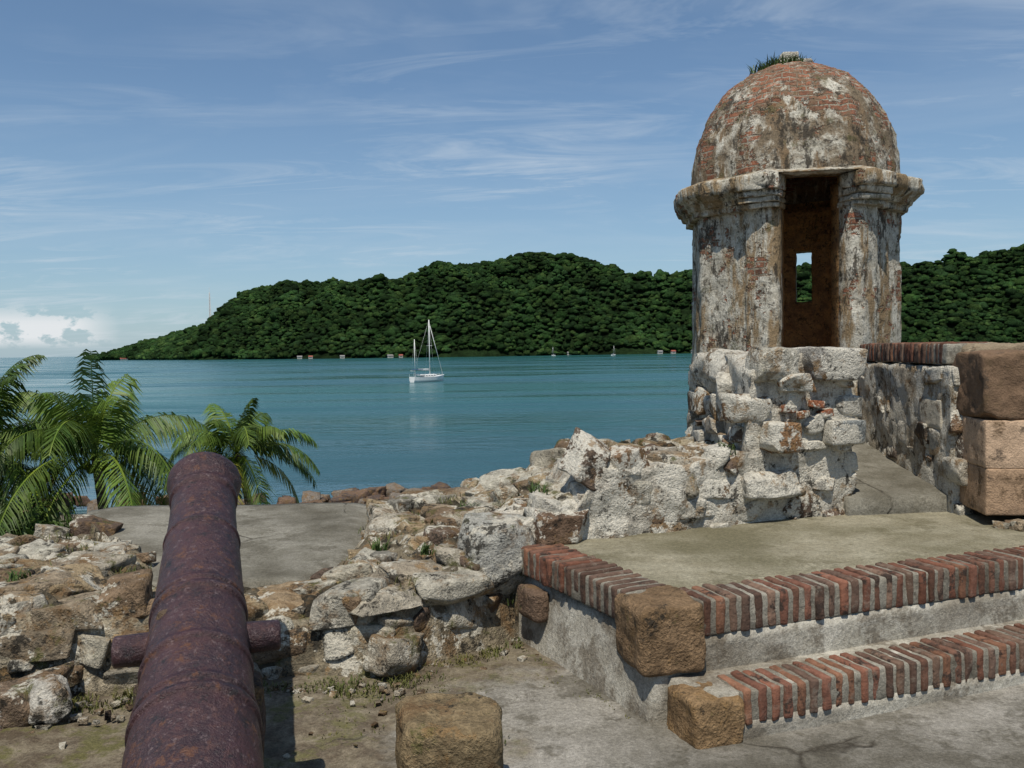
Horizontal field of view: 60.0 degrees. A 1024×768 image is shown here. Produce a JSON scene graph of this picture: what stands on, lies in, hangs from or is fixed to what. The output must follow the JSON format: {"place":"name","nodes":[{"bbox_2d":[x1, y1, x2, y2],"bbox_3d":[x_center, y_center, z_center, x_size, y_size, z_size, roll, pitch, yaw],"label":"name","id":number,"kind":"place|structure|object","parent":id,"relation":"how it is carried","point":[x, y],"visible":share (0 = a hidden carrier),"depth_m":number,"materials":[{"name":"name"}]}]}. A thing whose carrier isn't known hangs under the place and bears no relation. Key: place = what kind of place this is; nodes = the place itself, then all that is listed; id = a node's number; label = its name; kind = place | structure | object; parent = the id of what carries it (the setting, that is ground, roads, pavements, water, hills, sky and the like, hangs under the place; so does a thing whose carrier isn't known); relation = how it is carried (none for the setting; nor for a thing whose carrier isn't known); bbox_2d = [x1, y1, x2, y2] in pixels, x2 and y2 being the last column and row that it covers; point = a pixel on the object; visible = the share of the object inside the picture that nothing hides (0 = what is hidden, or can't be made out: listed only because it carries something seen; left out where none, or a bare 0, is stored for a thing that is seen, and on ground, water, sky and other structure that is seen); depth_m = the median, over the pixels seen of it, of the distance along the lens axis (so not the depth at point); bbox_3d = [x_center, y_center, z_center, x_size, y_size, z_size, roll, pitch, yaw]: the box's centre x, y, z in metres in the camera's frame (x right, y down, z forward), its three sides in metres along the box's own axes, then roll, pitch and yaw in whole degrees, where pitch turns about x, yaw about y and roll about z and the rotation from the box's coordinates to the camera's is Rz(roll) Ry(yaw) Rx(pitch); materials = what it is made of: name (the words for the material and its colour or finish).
{"place":"outdoors","nodes":[
{"label":"outdoors","id":0,"kind":"place"},
{"bbox_2d":[53,514,85,526],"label":"shore ground","id":1,"kind":"structure","parent":0,"point":[78,515],"depth_m":38.87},
{"bbox_2d":[0,491,75,536],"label":"shrub","id":2,"kind":"object","parent":1,"relation":"on","point":[25,530],"visible":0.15,"depth_m":19.92,"materials":[{"name":"green plant"}]},
{"bbox_2d":[0,354,118,535],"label":"palm tree","id":3,"kind":"object","parent":1,"relation":"on","point":[6,401],"visible":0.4,"depth_m":21.43,"materials":[{"name":"green plant"}]},
{"bbox_2d":[0,349,210,536],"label":"palm tree","id":4,"kind":"object","parent":1,"relation":"on","point":[98,425],"visible":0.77,"depth_m":21.37,"materials":[{"name":"green plant"}]},
{"bbox_2d":[23,482,459,514],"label":"shore rocks","id":5,"kind":"object","parent":1,"relation":"on","point":[386,491],"visible":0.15,"depth_m":40.23,"materials":[{"name":"brown stone"}]},
{"bbox_2d":[162,398,320,504],"bbox_3d":[-8.573,3.087,28.191,4.994,5.304,5.303,-1,2,0],"label":"palm tree","id":6,"kind":"object","parent":1,"relation":"on","point":[252,435],"visible":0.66,"depth_m":27.89,"materials":[{"name":"green plant"}]},
{"bbox_2d":[674,51,924,427],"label":"watchtower","id":7,"kind":"structure","parent":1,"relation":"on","point":[796,153],"depth_m":7.76,"materials":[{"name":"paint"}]},
{"bbox_3d":[-8.925,4.834,-8.719,42.043,5.430,32.252,-1,2,0],"label":"fort rampart","id":8,"kind":"object","parent":1,"relation":"on","visible":0},
{"bbox_2d":[112,452,280,767],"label":"cannon","id":9,"kind":"object","parent":8,"relation":"on","point":[198,691],"visible":1,"depth_m":2.85,"materials":[{"name":"metal"}]},
{"bbox_2d":[488,346,867,544],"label":"limewashed stone wall","id":10,"kind":"structure","parent":8,"relation":"on","point":[788,424],"depth_m":5.49,"materials":[{"name":"white stone"}]},
{"bbox_2d":[517,511,1023,749],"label":"stepped platform","id":11,"kind":"structure","parent":8,"relation":"on","point":[704,638],"depth_m":4.12,"materials":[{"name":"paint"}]},
{"bbox_2d":[992,519,1023,531],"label":"rubble stones","id":12,"kind":"object","parent":11,"relation":"on","point":[1017,525],"visible":0.97,"depth_m":5.21,"materials":[{"name":"beige stone"}]},
{"bbox_2d":[843,443,946,515],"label":"entrance ramp","id":13,"kind":"structure","parent":8,"relation":"on","point":[885,484],"depth_m":5.88,"materials":[{"name":"concrete"}]},
{"bbox_2d":[858,341,1023,515],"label":"brick topped parapet","id":14,"kind":"structure","parent":8,"relation":"on","point":[946,419],"depth_m":5.72,"materials":[{"name":"stone"}]},
{"bbox_2d":[0,353,691,513],"bbox_3d":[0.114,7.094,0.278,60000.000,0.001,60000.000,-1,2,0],"label":"sea water","id":15,"kind":"structure","parent":0,"point":[363,423],"depth_m":119.10,"materials":[{"name":"teal liquid"}]},
{"bbox_2d":[409,320,443,382],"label":"sailboat","id":16,"kind":"object","parent":15,"relation":"on","point":[425,377],"visible":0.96,"depth_m":201.87,"materials":[{"name":"white paint"}]},
{"bbox_2d":[0,640,1023,767],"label":"terrace ground","id":17,"kind":"structure","parent":0,"point":[551,723],"depth_m":3.69,"materials":[{"name":"concrete"}]},
{"bbox_2d":[0,434,715,758],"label":"ruined rubble parapet","id":18,"kind":"structure","parent":17,"relation":"on","point":[65,617],"depth_m":4.57,"materials":[{"name":"stone"}]},
{"bbox_2d":[87,502,366,589],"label":"embrasure slab","id":19,"kind":"structure","parent":18,"relation":"on","point":[287,543],"depth_m":6.12,"materials":[{"name":"concrete"}]},
{"bbox_2d":[2,437,694,743],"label":"grass tufts","id":20,"kind":"object","parent":18,"relation":"on","point":[335,687],"visible":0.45,"depth_m":4.28,"materials":[{"name":"green plant"}]},
{"bbox_2d":[3,439,735,582],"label":"weed plants","id":21,"kind":"object","parent":18,"relation":"on","point":[424,550],"visible":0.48,"depth_m":5.04,"materials":[{"name":"green plant"}]},
{"bbox_2d":[396,693,502,767],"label":"stone block","id":22,"kind":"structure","parent":17,"relation":"on","point":[448,730],"depth_m":3.05,"materials":[{"name":"brown stone"}]},
{"bbox_2d":[0,0,1023,357],"label":"sky","id":23,"kind":"structure","parent":0,"point":[157,157],"materials":[{"name":"blue"}]},
{"bbox_2d":[104,256,1023,359],"bbox_3d":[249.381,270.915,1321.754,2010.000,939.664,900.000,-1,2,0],"label":"hill","id":24,"kind":"structure","parent":0,"point":[491,351],"depth_m":981.40,"materials":[{"name":"green plant"}]},
{"bbox_2d":[209,292,210,316],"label":"radio mast","id":25,"kind":"object","parent":24,"relation":"on","point":[209,306],"visible":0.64,"depth_m":1390.68,"materials":[{"name":"white metal"}]},
{"bbox_2d":[83,244,1023,359],"bbox_3d":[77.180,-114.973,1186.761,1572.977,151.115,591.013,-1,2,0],"label":"hill forest","id":26,"kind":"object","parent":24,"relation":"on","point":[231,317],"visible":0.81,"depth_m":1014.86,"materials":[{"name":"green plant"}]}
]}

